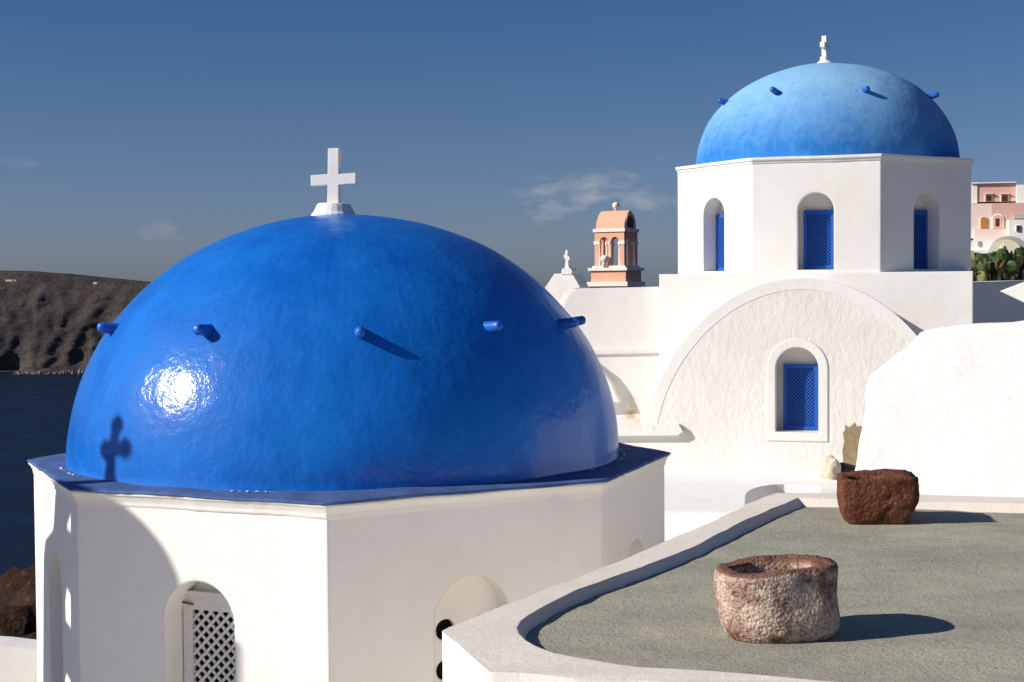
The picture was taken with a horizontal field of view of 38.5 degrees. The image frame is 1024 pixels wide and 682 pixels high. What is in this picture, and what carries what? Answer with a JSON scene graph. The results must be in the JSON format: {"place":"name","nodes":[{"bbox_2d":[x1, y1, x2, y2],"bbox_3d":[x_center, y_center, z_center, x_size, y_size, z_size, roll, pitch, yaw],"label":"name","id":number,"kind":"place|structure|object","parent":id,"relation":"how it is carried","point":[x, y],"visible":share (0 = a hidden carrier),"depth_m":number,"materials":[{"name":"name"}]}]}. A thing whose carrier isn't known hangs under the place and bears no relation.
{"place":"outdoors","nodes":[
{"label":"outdoors","id":0,"kind":"place"},
{"bbox_2d":[0,371,82,575],"bbox_3d":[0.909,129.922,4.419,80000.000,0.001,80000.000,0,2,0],"label":"sea","id":1,"kind":"structure","parent":0,"point":[35,412],"depth_m":1307.78,"materials":[{"name":"liquid"}]},
{"bbox_2d":[13,368,84,373],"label":"pale shore rocks","id":2,"kind":"object","parent":1,"relation":"in","point":[73,371],"visible":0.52,"depth_m":2392.20,"materials":[{"name":"grey stone"}]},
{"bbox_2d":[0,270,150,371],"bbox_3d":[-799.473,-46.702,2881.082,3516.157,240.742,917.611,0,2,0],"label":"cliff","id":3,"kind":"structure","parent":0,"point":[49,321],"depth_m":2529.95,"materials":[{"name":"stone"}]},
{"bbox_2d":[0,253,1023,638],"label":"ground","id":4,"kind":"structure","parent":0,"point":[16,601],"depth_m":25.12,"materials":[{"name":"brown soil"}]},
{"bbox_2d":[0,636,37,681],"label":"boundary wall","id":5,"kind":"structure","parent":4,"relation":"on","point":[18,659],"depth_m":16.52,"materials":[{"name":"white paint"}]},
{"bbox_2d":[27,148,670,681],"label":"domed church","id":6,"kind":"structure","parent":4,"relation":"on","point":[333,438],"depth_m":11.53,"materials":[{"name":"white paint"}]},
{"bbox_2d":[545,250,587,301],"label":"gabled belfry","id":7,"kind":"object","parent":4,"relation":"on","point":[559,285],"visible":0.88,"depth_m":40.01,"materials":[{"name":"white paint"}]},
{"bbox_2d":[559,287,659,424],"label":"side chapel","id":8,"kind":"structure","parent":4,"relation":"on","point":[619,328],"depth_m":23.57,"materials":[{"name":"white paint"}]},
{"bbox_2d":[587,202,644,287],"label":"bell tower","id":9,"kind":"structure","parent":4,"relation":"on","point":[611,226],"depth_m":79.23,"materials":[{"name":"pink paint"}]},
{"bbox_2d":[442,493,1023,681],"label":"terrace","id":10,"kind":"structure","parent":4,"relation":"on","point":[932,590],"depth_m":7.24,"materials":[{"name":"grey concrete"}]},
{"bbox_2d":[713,554,839,643],"bbox_3d":[1.230,1.192,6.805,0.568,0.350,0.478,-1,2,-4],"label":"stone basin","id":11,"kind":"object","parent":10,"relation":"on","point":[779,599],"visible":1,"depth_m":6.61,"materials":[{"name":"stone"}]},
{"bbox_2d":[836,469,919,524],"bbox_3d":[2.509,1.073,10.102,0.536,0.344,0.449,0,2,6],"label":"stone basin","id":12,"kind":"object","parent":10,"relation":"on","point":[880,497],"visible":1,"depth_m":9.91,"materials":[{"name":"brown stone"}]},
{"bbox_2d":[664,468,836,540],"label":"roof terrace","id":13,"kind":"structure","parent":4,"relation":"on","point":[695,499],"depth_m":19.62,"materials":[{"name":"white paint"}]},
{"bbox_2d":[819,455,840,479],"bbox_3d":[4.452,1.819,20.532,0.335,0.441,0.371,1,2,35],"label":"boulder","id":14,"kind":"object","parent":13,"relation":"on","point":[830,467],"visible":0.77,"depth_m":20.39,"materials":[{"name":"stone"}]},
{"bbox_2d":[840,462,855,471],"bbox_3d":[4.693,1.852,20.607,0.352,0.301,0.316,0,2,0],"label":"lava stone","id":15,"kind":"object","parent":13,"relation":"on","point":[846,467],"visible":0.27,"depth_m":20.50,"materials":[{"name":"grey stone"}]},
{"bbox_2d":[855,321,1023,496],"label":"vault wall","id":16,"kind":"structure","parent":13,"relation":"on","point":[944,411],"depth_m":11.80,"materials":[{"name":"white paint"}]},
{"bbox_2d":[617,36,973,471],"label":"domed church","id":17,"kind":"structure","parent":4,"relation":"on","point":[825,272],"depth_m":22.60,"materials":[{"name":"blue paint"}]},
{"bbox_2d":[971,240,994,252],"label":"white house","id":18,"kind":"structure","parent":4,"relation":"on","point":[981,246],"depth_m":146.85,"materials":[{"name":"white paint"}]},
{"bbox_2d":[971,182,1023,239],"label":"rose house","id":19,"kind":"structure","parent":4,"relation":"on","point":[995,206],"depth_m":149.94,"materials":[{"name":"pink paint"}]},
{"bbox_2d":[980,216,986,228],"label":"arched door","id":20,"kind":"structure","parent":19,"relation":"in","point":[983,220],"depth_m":149.90,"materials":[{"name":"orange wood"}]},
{"bbox_2d":[984,193,992,200],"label":"window","id":21,"kind":"structure","parent":19,"relation":"in","point":[988,196],"depth_m":150.82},
{"bbox_2d":[995,218,998,225],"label":"porch door","id":22,"kind":"structure","parent":19,"relation":"in","point":[996,220],"depth_m":149.46,"materials":[{"name":"brown wood"}]},
{"bbox_2d":[1000,193,1009,201],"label":"window","id":23,"kind":"structure","parent":19,"relation":"in","point":[1004,197],"depth_m":150.45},
{"bbox_2d":[973,280,1023,322],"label":"garden wall","id":24,"kind":"structure","parent":4,"relation":"on","point":[992,303],"depth_m":27.60,"materials":[{"name":"white paint"}]},
{"bbox_2d":[971,251,988,280],"bbox_3d":[11.220,-1.792,35.538,0.669,0.825,1.056,1,2,37],"label":"prickly pear","id":25,"kind":"object","parent":24,"relation":"on","point":[979,266],"visible":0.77,"depth_m":35.43,"materials":[{"name":"green plant"}]},
{"bbox_2d":[972,251,996,280],"bbox_3d":[11.593,-1.806,36.141,1.019,0.805,0.588,-1,2,-19],"label":"prickly pear","id":26,"kind":"object","parent":24,"relation":"on","point":[990,271],"visible":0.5,"depth_m":36.13,"materials":[{"name":"green plant"}]},
{"bbox_2d":[987,248,1016,280],"bbox_3d":[11.962,-1.819,35.583,0.592,0.865,1.019,0,2,0],"label":"prickly pear","id":27,"kind":"object","parent":24,"relation":"on","point":[1004,262],"visible":0.96,"depth_m":35.45,"materials":[{"name":"green plant"}]},
{"bbox_2d":[1014,248,1023,279],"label":"prickly pear","id":28,"kind":"object","parent":24,"relation":"on","point":[1018,255],"visible":0.39,"depth_m":35.82,"materials":[{"name":"green plant"}]},
{"bbox_2d":[988,236,1023,252],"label":"cream vault house","id":29,"kind":"structure","parent":4,"relation":"on","point":[1010,243],"depth_m":144.57,"materials":[{"name":"beige paint"}]},
{"bbox_2d":[1007,214,1023,240],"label":"white cottage","id":30,"kind":"structure","parent":4,"relation":"on","point":[1015,228],"depth_m":147.25,"materials":[{"name":"white paint"}]},
{"bbox_2d":[0,0,1023,287],"label":"sky","id":31,"kind":"structure","parent":0,"point":[137,137],"materials":[{"name":"blue"}]},
{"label":"courtyard","id":32,"kind":"structure","parent":0,"visible":0},
{"bbox_2d":[1001,282,1023,301],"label":"sloping roof","id":33,"kind":"structure","parent":32,"relation":"on","point":[1016,291],"depth_m":19.02,"materials":[{"name":"white paint"}]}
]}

